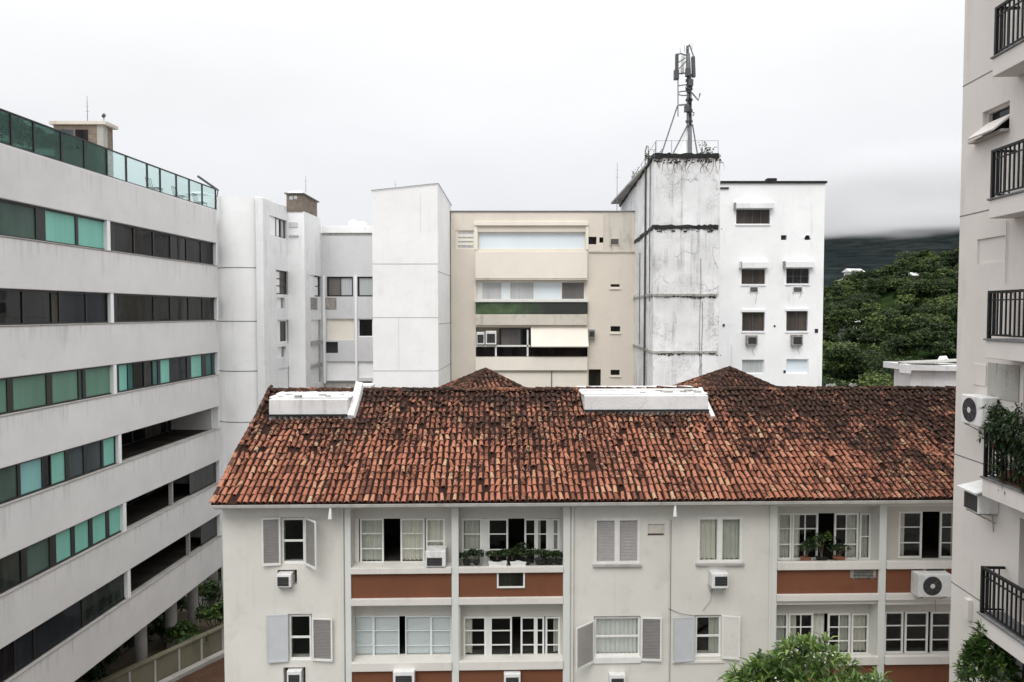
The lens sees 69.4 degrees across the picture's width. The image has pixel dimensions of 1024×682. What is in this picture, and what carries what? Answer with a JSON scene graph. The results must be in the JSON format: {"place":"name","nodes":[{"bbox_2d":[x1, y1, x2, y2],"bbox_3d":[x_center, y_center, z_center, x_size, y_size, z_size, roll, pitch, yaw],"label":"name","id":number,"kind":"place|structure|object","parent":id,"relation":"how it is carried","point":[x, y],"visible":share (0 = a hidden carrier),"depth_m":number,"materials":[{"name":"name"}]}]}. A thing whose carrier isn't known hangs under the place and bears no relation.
{"place":"outdoors","nodes":[
{"label":"outdoors","id":0,"kind":"place"},
{"bbox_2d":[79,606,223,681],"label":"paving","id":1,"kind":"structure","parent":0,"point":[126,660],"depth_m":37.28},
{"bbox_2d":[0,108,221,681],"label":"apartment block","id":2,"kind":"structure","parent":1,"relation":"on","point":[110,529],"depth_m":29.63,"materials":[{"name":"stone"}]},
{"bbox_2d":[0,111,26,144],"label":"terrace shrub","id":3,"kind":"object","parent":2,"relation":"on","point":[4,120],"visible":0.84,"depth_m":25.64,"materials":[{"name":"green plant"}]},
{"bbox_2d":[0,123,57,150],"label":"terrace shrub","id":4,"kind":"object","parent":2,"relation":"on","point":[41,136],"visible":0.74,"depth_m":26.66,"materials":[{"name":"green plant"}]},
{"bbox_2d":[13,133,78,158],"bbox_3d":[-17.537,-7.195,27.890,2.135,1.309,1.910,0,2,0],"label":"terrace shrub","id":5,"kind":"object","parent":2,"relation":"on","point":[66,145],"visible":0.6,"depth_m":27.98,"materials":[{"name":"green plant"}]},
{"bbox_2d":[0,199,104,249],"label":"window","id":6,"kind":"structure","parent":2,"relation":"in","point":[20,220],"depth_m":26.63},
{"bbox_2d":[0,288,107,324],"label":"window","id":7,"kind":"structure","parent":2,"relation":"in","point":[17,306],"depth_m":26.74,"materials":[{"name":"glass"}]},
{"bbox_2d":[0,365,110,414],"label":"window","id":8,"kind":"structure","parent":2,"relation":"in","point":[19,393],"depth_m":26.77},
{"bbox_2d":[0,436,115,503],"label":"window","id":9,"kind":"structure","parent":2,"relation":"in","point":[25,478],"depth_m":26.98,"materials":[{"name":"teal glass"}]},
{"bbox_2d":[0,505,120,593],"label":"window","id":10,"kind":"structure","parent":2,"relation":"in","point":[16,568],"depth_m":27.10,"materials":[{"name":"glass"}]},
{"bbox_2d":[0,573,124,681],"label":"window","id":11,"kind":"structure","parent":2,"relation":"in","point":[24,650],"depth_m":27.21,"materials":[{"name":"glass"}]},
{"bbox_2d":[110,222,213,264],"bbox_3d":[-16.334,-4.481,35.175,0.190,1.204,10.091,0,2,3],"label":"window","id":12,"kind":"structure","parent":2,"relation":"in","point":[123,238],"depth_m":34.17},
{"bbox_2d":[114,293,214,322],"bbox_3d":[-16.330,-1.553,35.372,0.190,1.205,9.982,0,2,3],"label":"window","id":13,"kind":"structure","parent":2,"relation":"in","point":[127,307],"depth_m":34.36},
{"bbox_2d":[116,352,215,392],"bbox_3d":[-16.332,1.381,35.454,0.190,1.206,9.709,0,2,3],"label":"window","id":14,"kind":"structure","parent":2,"relation":"in","point":[142,374],"depth_m":34.55,"materials":[{"name":"glass"}]},
{"bbox_2d":[75,595,186,681],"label":"hedge","id":15,"kind":"object","parent":1,"relation":"on","point":[94,672],"visible":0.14,"depth_m":34.62,"materials":[{"name":"green plant"}]},
{"bbox_2d":[147,616,164,637],"bbox_3d":[-18.243,14.945,38.501,1.335,1.165,1.302,0,2,0],"label":"bush","id":16,"kind":"object","parent":1,"relation":"on","point":[160,622],"visible":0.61,"depth_m":38.25,"materials":[{"name":"green plant"}]},
{"bbox_2d":[96,623,223,681],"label":"yard wall","id":17,"kind":"structure","parent":1,"relation":"on","point":[181,660],"depth_m":34.56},
{"bbox_2d":[162,620,199,644],"bbox_3d":[-16.900,14.895,37.600,1.712,1.336,1.997,0,2,0],"label":"bush","id":18,"kind":"object","parent":1,"relation":"on","point":[180,628],"visible":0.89,"depth_m":37.24,"materials":[{"name":"green plant"}]},
{"bbox_2d":[177,578,221,609],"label":"bush","id":19,"kind":"object","parent":1,"relation":"on","point":[212,588],"visible":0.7,"depth_m":41.12,"materials":[{"name":"green plant"}]},
{"bbox_2d":[176,658,224,681],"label":"soil bank","id":20,"kind":"structure","parent":1,"relation":"on","point":[213,672],"depth_m":33.95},
{"bbox_2d":[194,599,223,628],"bbox_3d":[-15.693,14.655,39.077,2.215,1.697,1.881,0,2,0],"label":"bush","id":21,"kind":"object","parent":1,"relation":"on","point":[215,611],"visible":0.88,"depth_m":38.79,"materials":[{"name":"green plant"}]},
{"bbox_2d":[183,344,528,605],"bbox_3d":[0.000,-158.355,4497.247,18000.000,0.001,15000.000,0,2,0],"label":"ground","id":22,"kind":"structure","parent":0,"point":[200,600],"depth_m":43.94,"materials":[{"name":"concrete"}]},
{"bbox_2d":[216,191,372,601],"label":"apartment block","id":23,"kind":"structure","parent":22,"relation":"on","point":[295,297],"depth_m":43.53,"materials":[{"name":"white paint"}]},
{"bbox_2d":[276,270,285,294],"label":"window","id":24,"kind":"structure","parent":23,"relation":"in","point":[282,274],"depth_m":43.35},
{"bbox_2d":[277,320,286,342],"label":"window","id":25,"kind":"structure","parent":23,"relation":"in","point":[283,323],"depth_m":43.53,"materials":[{"name":"glass"}]},
{"bbox_2d":[279,367,287,387],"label":"blocked window","id":26,"kind":"structure","parent":23,"relation":"in","point":[283,372],"depth_m":43.32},
{"bbox_2d":[327,277,352,296],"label":"window","id":27,"kind":"structure","parent":23,"relation":"in","point":[336,286],"depth_m":47.23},
{"bbox_2d":[327,319,353,339],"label":"blocked window","id":28,"kind":"structure","parent":23,"relation":"in","point":[337,329],"depth_m":47.34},
{"bbox_2d":[327,361,354,379],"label":"blocked window","id":29,"kind":"structure","parent":23,"relation":"in","point":[336,370],"depth_m":47.45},
{"bbox_2d":[358,277,372,296],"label":"window","id":30,"kind":"structure","parent":23,"relation":"in","point":[365,284],"depth_m":47.23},
{"bbox_2d":[358,361,372,377],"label":"blocked window","id":31,"kind":"structure","parent":23,"relation":"in","point":[365,368],"depth_m":47.45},
{"bbox_2d":[358,319,372,336],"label":"window","id":32,"kind":"structure","parent":23,"relation":"in","point":[365,326],"depth_m":47.33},
{"bbox_2d":[371,183,451,387],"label":"blank white building","id":33,"kind":"structure","parent":22,"relation":"on","point":[411,251],"depth_m":39.96,"materials":[{"name":"paint"}]},
{"bbox_2d":[717,631,895,681],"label":"broadleaf tree","id":34,"kind":"object","parent":22,"relation":"on","point":[778,665],"visible":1,"depth_m":17.12,"materials":[{"name":"green plant"}]},
{"bbox_2d":[949,0,1023,681],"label":"balcony apartment building","id":35,"kind":"structure","parent":22,"relation":"on","point":[987,583],"depth_m":15.38,"materials":[{"name":"white paint"}]},
{"bbox_2d":[957,480,998,531],"bbox_3d":[9.790,3.476,15.529,0.518,0.987,0.708,0,2,3],"label":"air conditioner","id":36,"kind":"object","parent":35,"relation":"attached to","point":[977,502],"visible":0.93,"depth_m":15.33,"materials":[{"name":"white metal"}]},
{"bbox_2d":[961,394,999,436],"bbox_3d":[9.870,1.626,15.617,0.375,0.942,0.771,0,2,3],"label":"air conditioner","id":37,"kind":"object","parent":35,"relation":"attached to","point":[971,414],"visible":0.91,"depth_m":15.49,"materials":[{"name":"white metal"}]},
{"bbox_2d":[967,102,1009,143],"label":"window","id":38,"kind":"structure","parent":35,"relation":"in","point":[997,124],"depth_m":15.41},
{"bbox_2d":[976,399,1022,459],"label":"balcony plant","id":39,"kind":"object","parent":35,"relation":"on","point":[995,416],"visible":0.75,"depth_m":14.38,"materials":[{"name":"green plant"}]},
{"bbox_2d":[986,454,1023,494],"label":"balcony plant","id":40,"kind":"object","parent":35,"relation":"on","point":[1016,478],"visible":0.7,"depth_m":14.30,"materials":[{"name":"green plant"}]},
{"bbox_2d":[1003,402,1023,476],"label":"balcony plant","id":41,"kind":"object","parent":35,"relation":"on","point":[1020,450],"visible":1,"depth_m":13.76,"materials":[{"name":"green plant"}]},
{"bbox_2d":[950,619,1023,681],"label":"tall shrub","id":42,"kind":"object","parent":22,"relation":"on","point":[977,652],"visible":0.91,"depth_m":14.83,"materials":[{"name":"green plant"}]},
{"bbox_2d":[0,0,964,232],"label":"sky","id":43,"kind":"structure","parent":0,"point":[503,105],"materials":[{"name":"white"}]},
{"bbox_2d":[450,211,634,387],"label":"beige apartment building","id":44,"kind":"structure","parent":0,"point":[553,286],"depth_m":44.87,"materials":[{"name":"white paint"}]},
{"bbox_2d":[456,230,473,248],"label":"window","id":45,"kind":"structure","parent":44,"relation":"in","point":[464,238],"depth_m":44.87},
{"bbox_2d":[499,328,529,348],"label":"window","id":46,"kind":"structure","parent":44,"relation":"in","point":[507,336],"depth_m":45.56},
{"bbox_2d":[478,232,584,248],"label":"window","id":47,"kind":"structure","parent":44,"relation":"in","point":[486,240],"depth_m":45.04,"materials":[{"name":"glass"}]},
{"bbox_2d":[477,282,585,298],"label":"window","id":48,"kind":"structure","parent":44,"relation":"in","point":[491,290],"depth_m":45.11,"materials":[{"name":"glass"}]},
{"bbox_2d":[209,366,955,681],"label":"tiled roof apartment building","id":49,"kind":"structure","parent":0,"point":[644,522],"depth_m":21.61,"materials":[{"name":"white paint"}]},
{"bbox_2d":[277,570,294,588],"bbox_3d":[-6.453,6.894,21.116,0.419,0.612,0.494,0,2,0],"label":"air conditioner","id":50,"kind":"object","parent":49,"relation":"attached to","point":[285,578],"visible":0.86,"depth_m":20.89,"materials":[{"name":"white metal"}]},
{"bbox_2d":[261,517,316,569],"bbox_3d":[-6.225,5.693,20.999,1.684,1.376,0.497,0,2,12],"label":"window","id":51,"kind":"structure","parent":49,"relation":"in","point":[265,533],"depth_m":20.98,"materials":[{"name":"white paint"}]},
{"bbox_2d":[287,667,303,681],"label":"air conditioner","id":52,"kind":"object","parent":49,"relation":"attached to","point":[295,674],"visible":0.84,"depth_m":21.10,"materials":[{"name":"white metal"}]},
{"bbox_2d":[266,614,332,662],"bbox_3d":[-6.060,8.485,21.179,1.872,1.390,0.228,0,2,-2],"label":"window","id":53,"kind":"structure","parent":49,"relation":"in","point":[276,624],"depth_m":21.12,"materials":[{"name":"white paint"}]},
{"bbox_2d":[267,381,374,419],"bbox_3d":[-6.531,2.145,25.674,3.150,1.469,3.070,0,2,0],"label":"rooftop box","id":54,"kind":"object","parent":49,"relation":"on","point":[315,404],"visible":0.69,"depth_m":24.29,"materials":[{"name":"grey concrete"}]},
{"bbox_2d":[355,519,358,561],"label":"window","id":55,"kind":"structure","parent":49,"relation":"in","point":[356,520],"depth_m":21.55,"materials":[{"name":"white paint"}]},
{"bbox_2d":[354,616,373,655],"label":"window","id":56,"kind":"structure","parent":49,"relation":"in","point":[364,624],"depth_m":21.72,"materials":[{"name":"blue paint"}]},
{"bbox_2d":[360,518,383,562],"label":"window","id":57,"kind":"structure","parent":49,"relation":"in","point":[371,529],"depth_m":21.68,"materials":[{"name":"glass"}]},
{"bbox_2d":[373,616,399,655],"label":"window","id":58,"kind":"structure","parent":49,"relation":"in","point":[386,630],"depth_m":21.74,"materials":[{"name":"white paint"}]},
{"bbox_2d":[393,669,414,681],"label":"air conditioner","id":59,"kind":"object","parent":49,"relation":"attached to","point":[403,675],"visible":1,"depth_m":21.00,"materials":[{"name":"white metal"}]},
{"bbox_2d":[400,518,424,561],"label":"window","id":60,"kind":"structure","parent":49,"relation":"in","point":[412,530],"depth_m":21.72,"materials":[{"name":"glass"}]},
{"bbox_2d":[405,616,430,654],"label":"window","id":61,"kind":"structure","parent":49,"relation":"in","point":[417,628],"depth_m":21.76,"materials":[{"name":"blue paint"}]},
{"bbox_2d":[426,518,444,546],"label":"window","id":62,"kind":"structure","parent":49,"relation":"in","point":[435,527],"depth_m":21.73,"materials":[{"name":"glass"}]},
{"bbox_2d":[425,545,446,567],"bbox_3d":[-2.184,6.327,21.295,0.594,0.733,0.548,0,2,0],"label":"air conditioner","id":63,"kind":"object","parent":49,"relation":"attached to","point":[435,555],"visible":0.91,"depth_m":21.04,"materials":[{"name":"white metal"}]},
{"bbox_2d":[431,616,451,654],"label":"window","id":64,"kind":"structure","parent":49,"relation":"in","point":[442,625],"depth_m":21.78,"materials":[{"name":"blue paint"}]},
{"bbox_2d":[462,518,481,564],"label":"window","id":65,"kind":"structure","parent":49,"relation":"in","point":[471,527],"depth_m":21.76,"materials":[{"name":"glass"}]},
{"bbox_2d":[463,616,485,655],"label":"window","id":66,"kind":"structure","parent":49,"relation":"in","point":[467,621],"depth_m":21.86,"materials":[{"name":"white paint"}]},
{"bbox_2d":[488,518,507,564],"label":"window","id":67,"kind":"structure","parent":49,"relation":"in","point":[506,519],"depth_m":21.64,"materials":[{"name":"white paint"}]},
{"bbox_2d":[490,616,511,655],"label":"window","id":68,"kind":"structure","parent":49,"relation":"in","point":[510,617],"depth_m":21.75,"materials":[{"name":"white paint"}]},
{"bbox_2d":[504,671,520,681],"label":"air conditioner","id":69,"kind":"object","parent":49,"relation":"attached to","point":[512,676],"visible":1,"depth_m":21.17,"materials":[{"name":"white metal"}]},
{"bbox_2d":[514,542,539,564],"bbox_3d":[0.413,6.122,21.411,0.749,0.676,0.496,-1,2,-20],"label":"potted plant","id":70,"kind":"object","parent":49,"relation":"on","point":[523,551],"visible":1,"depth_m":21.33,"materials":[{"name":"green plant"}]},
{"bbox_2d":[536,616,543,653],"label":"window","id":71,"kind":"structure","parent":49,"relation":"in","point":[537,617],"depth_m":21.81,"materials":[{"name":"white paint"}]},
{"bbox_2d":[536,518,547,557],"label":"window","id":72,"kind":"structure","parent":49,"relation":"in","point":[538,533],"depth_m":21.70,"materials":[{"name":"white paint"}]},
{"bbox_2d":[545,616,559,653],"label":"window","id":73,"kind":"structure","parent":49,"relation":"in","point":[556,619],"depth_m":21.83,"materials":[{"name":"white paint"}]},
{"bbox_2d":[552,518,558,562],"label":"window","id":74,"kind":"structure","parent":49,"relation":"in","point":[555,521],"depth_m":21.72,"materials":[{"name":"white paint"}]},
{"bbox_2d":[609,672,625,681],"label":"air conditioner","id":75,"kind":"object","parent":49,"relation":"attached to","point":[617,676],"visible":1,"depth_m":21.28,"materials":[{"name":"white plastic"}]},
{"bbox_2d":[593,518,641,566],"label":"window","id":76,"kind":"structure","parent":49,"relation":"in","point":[616,540],"depth_m":21.34,"materials":[{"name":"white paint"}]},
{"bbox_2d":[576,616,661,671],"bbox_3d":[3.001,8.661,21.431,2.587,1.351,0.677,0,2,-12],"label":"window","id":77,"kind":"structure","parent":49,"relation":"in","point":[613,634],"depth_m":21.46,"materials":[{"name":"white paint"}]},
{"bbox_2d":[576,386,714,418],"bbox_3d":[4.517,2.209,25.849,4.419,1.141,2.772,0,2,0],"label":"rooftop box","id":78,"kind":"object","parent":49,"relation":"on","point":[651,401],"visible":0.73,"depth_m":24.80,"materials":[{"name":"grey concrete"}]},
{"bbox_2d":[672,615,740,663],"bbox_3d":[5.630,8.662,21.570,1.958,1.407,0.395,0,2,0],"label":"window","id":79,"kind":"structure","parent":49,"relation":"in","point":[685,628],"depth_m":21.44,"materials":[{"name":"white paint"}]},
{"bbox_2d":[708,569,728,593],"bbox_3d":[5.928,6.981,21.250,0.489,0.735,0.404,0,2,0],"label":"air conditioner","id":80,"kind":"object","parent":49,"relation":"attached to","point":[717,578],"visible":1,"depth_m":21.06,"materials":[{"name":"white plastic"}]},
{"bbox_2d":[695,517,744,565],"bbox_3d":[6.013,5.780,21.452,1.405,1.391,0.296,0,2,-2],"label":"window","id":81,"kind":"structure","parent":49,"relation":"in","point":[723,531],"depth_m":21.53,"materials":[{"name":"glass"}]},
{"bbox_2d":[776,614,787,649],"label":"window","id":82,"kind":"structure","parent":49,"relation":"in","point":[780,618],"depth_m":22.14,"materials":[{"name":"white paint"}]},
{"bbox_2d":[777,513,791,559],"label":"window","id":83,"kind":"structure","parent":49,"relation":"in","point":[784,523],"depth_m":22.02,"materials":[{"name":"glass"}]},
{"bbox_2d":[788,613,813,652],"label":"window","id":84,"kind":"structure","parent":49,"relation":"in","point":[792,626],"depth_m":22.00,"materials":[{"name":"white paint"}]},
{"bbox_2d":[791,513,817,559],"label":"window","id":85,"kind":"structure","parent":49,"relation":"in","point":[796,528],"depth_m":21.91,"materials":[{"name":"white paint"}]},
{"bbox_2d":[797,538,819,560],"bbox_3d":[8.632,6.123,21.587,0.743,0.695,0.416,0,2,0],"label":"potted plant","id":86,"kind":"object","parent":49,"relation":"on","point":[807,546],"visible":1,"depth_m":21.56,"materials":[{"name":"green plant"}]},
{"bbox_2d":[811,531,835,560],"bbox_3d":[9.109,5.993,21.649,0.820,0.950,0.417,0,2,0],"label":"potted plant","id":87,"kind":"object","parent":49,"relation":"on","point":[820,557],"visible":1,"depth_m":21.64,"materials":[{"name":"green plant"}]},
{"bbox_2d":[826,543,850,560],"bbox_3d":[9.576,6.190,21.635,0.672,0.558,0.410,-1,2,-22],"label":"potted plant","id":88,"kind":"object","parent":49,"relation":"on","point":[839,547],"visible":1,"depth_m":21.63,"materials":[{"name":"green plant"}]},
{"bbox_2d":[827,613,850,653],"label":"window","id":89,"kind":"structure","parent":49,"relation":"in","point":[844,619],"depth_m":22.05,"materials":[{"name":"white paint"}]},
{"bbox_2d":[833,513,858,559],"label":"window","id":90,"kind":"structure","parent":49,"relation":"in","point":[852,519],"depth_m":21.98,"materials":[{"name":"white paint"}]},
{"bbox_2d":[850,613,868,652],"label":"window","id":91,"kind":"structure","parent":49,"relation":"in","point":[859,621],"depth_m":22.18,"materials":[{"name":"white paint"}]},
{"bbox_2d":[850,569,875,578],"bbox_3d":[10.216,6.813,21.650,0.769,0.491,0.332,0,2,0],"label":"air conditioner","id":92,"kind":"object","parent":49,"relation":"attached to","point":[869,573],"visible":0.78,"depth_m":21.50,"materials":[{"name":"grey metal"}]},
{"bbox_2d":[858,513,870,559],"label":"window","id":93,"kind":"structure","parent":49,"relation":"in","point":[864,536],"depth_m":22.02,"materials":[{"name":"white paint"}]},
{"bbox_2d":[884,612,903,653],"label":"window","id":94,"kind":"structure","parent":49,"relation":"in","point":[902,613],"depth_m":22.08,"materials":[{"name":"white paint"}]},
{"bbox_2d":[898,511,922,558],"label":"window","id":95,"kind":"structure","parent":49,"relation":"in","point":[901,526],"depth_m":21.99,"materials":[{"name":"white paint"}]},
{"bbox_2d":[904,612,927,653],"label":"window","id":96,"kind":"structure","parent":49,"relation":"in","point":[905,613],"depth_m":22.10,"materials":[{"name":"white paint"}]},
{"bbox_2d":[911,570,951,610],"bbox_3d":[12.123,7.310,21.400,0.983,1.249,0.437,0,2,0],"label":"air conditioner","id":97,"kind":"object","parent":49,"relation":"attached to","point":[930,583],"visible":0.98,"depth_m":21.20,"materials":[{"name":"white metal"}]},
{"bbox_2d":[929,612,950,653],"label":"window","id":98,"kind":"structure","parent":49,"relation":"in","point":[931,613],"depth_m":22.12,"materials":[{"name":"white paint"}]},
{"bbox_2d":[938,511,952,558],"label":"window","id":99,"kind":"structure","parent":49,"relation":"in","point":[940,513],"depth_m":22.02,"materials":[{"name":"white paint"}]},
{"bbox_2d":[611,140,722,385],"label":"cracked tower","id":100,"kind":"structure","parent":0,"point":[676,286],"depth_m":36.95,"materials":[{"name":"white concrete"}]},
{"bbox_2d":[661,44,700,153],"bbox_3d":[8.769,-12.436,38.910,2.250,6.308,1.031,0,2,0],"label":"telecom mast","id":101,"kind":"object","parent":100,"relation":"on","point":[686,145],"visible":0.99,"depth_m":38.66,"materials":[{"name":"metal"}]},
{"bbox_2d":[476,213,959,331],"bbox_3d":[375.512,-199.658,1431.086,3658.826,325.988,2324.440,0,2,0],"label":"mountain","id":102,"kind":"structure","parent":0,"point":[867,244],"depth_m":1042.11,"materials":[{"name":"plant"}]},
{"bbox_2d":[718,178,826,386],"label":"white apartment building","id":103,"kind":"structure","parent":0,"point":[772,238],"depth_m":45.91,"materials":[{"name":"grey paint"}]},
{"bbox_2d":[736,210,768,223],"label":"window","id":104,"kind":"structure","parent":103,"relation":"in","point":[742,216],"depth_m":45.93,"materials":[{"name":"glass"}]},
{"bbox_2d":[742,360,762,372],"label":"window","id":105,"kind":"structure","parent":103,"relation":"in","point":[748,366],"depth_m":46.30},
{"bbox_2d":[742,312,763,330],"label":"window","id":106,"kind":"structure","parent":103,"relation":"in","point":[751,321],"depth_m":46.19,"materials":[{"name":"glass"}]},
{"bbox_2d":[742,269,764,283],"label":"window","id":107,"kind":"structure","parent":103,"relation":"in","point":[749,276],"depth_m":46.08,"materials":[{"name":"glass"}]},
{"bbox_2d":[786,311,806,330],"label":"window","id":108,"kind":"structure","parent":103,"relation":"in","point":[795,320],"depth_m":46.18,"materials":[{"name":"glass"}]},
{"bbox_2d":[786,359,806,372],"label":"window","id":109,"kind":"structure","parent":103,"relation":"in","point":[792,365],"depth_m":46.29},
{"bbox_2d":[786,269,808,283],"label":"window","id":110,"kind":"structure","parent":103,"relation":"in","point":[793,276],"depth_m":46.08,"materials":[{"name":"glass"}]},
{"bbox_2d":[822,289,956,379],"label":"hill","id":111,"kind":"structure","parent":0,"point":[887,299],"depth_m":114.31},
{"bbox_2d":[840,326,867,344],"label":"tree","id":112,"kind":"object","parent":111,"relation":"on","point":[852,334],"visible":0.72,"depth_m":99.05,"materials":[{"name":"green plant"}]},
{"bbox_2d":[822,247,958,386],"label":"hillside wood","id":113,"kind":"object","parent":111,"relation":"on","point":[843,298],"visible":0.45,"depth_m":98.03,"materials":[{"name":"green plant"}]},
{"bbox_2d":[888,251,918,269],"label":"tree","id":114,"kind":"object","parent":111,"relation":"on","point":[902,262],"visible":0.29,"depth_m":195.06,"materials":[{"name":"green plant"}]},
{"bbox_2d":[883,356,956,386],"bbox_3d":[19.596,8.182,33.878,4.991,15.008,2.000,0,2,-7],"label":"ruined white roof","id":115,"kind":"structure","parent":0,"point":[941,371],"depth_m":33.13,"materials":[{"name":"grey concrete"}]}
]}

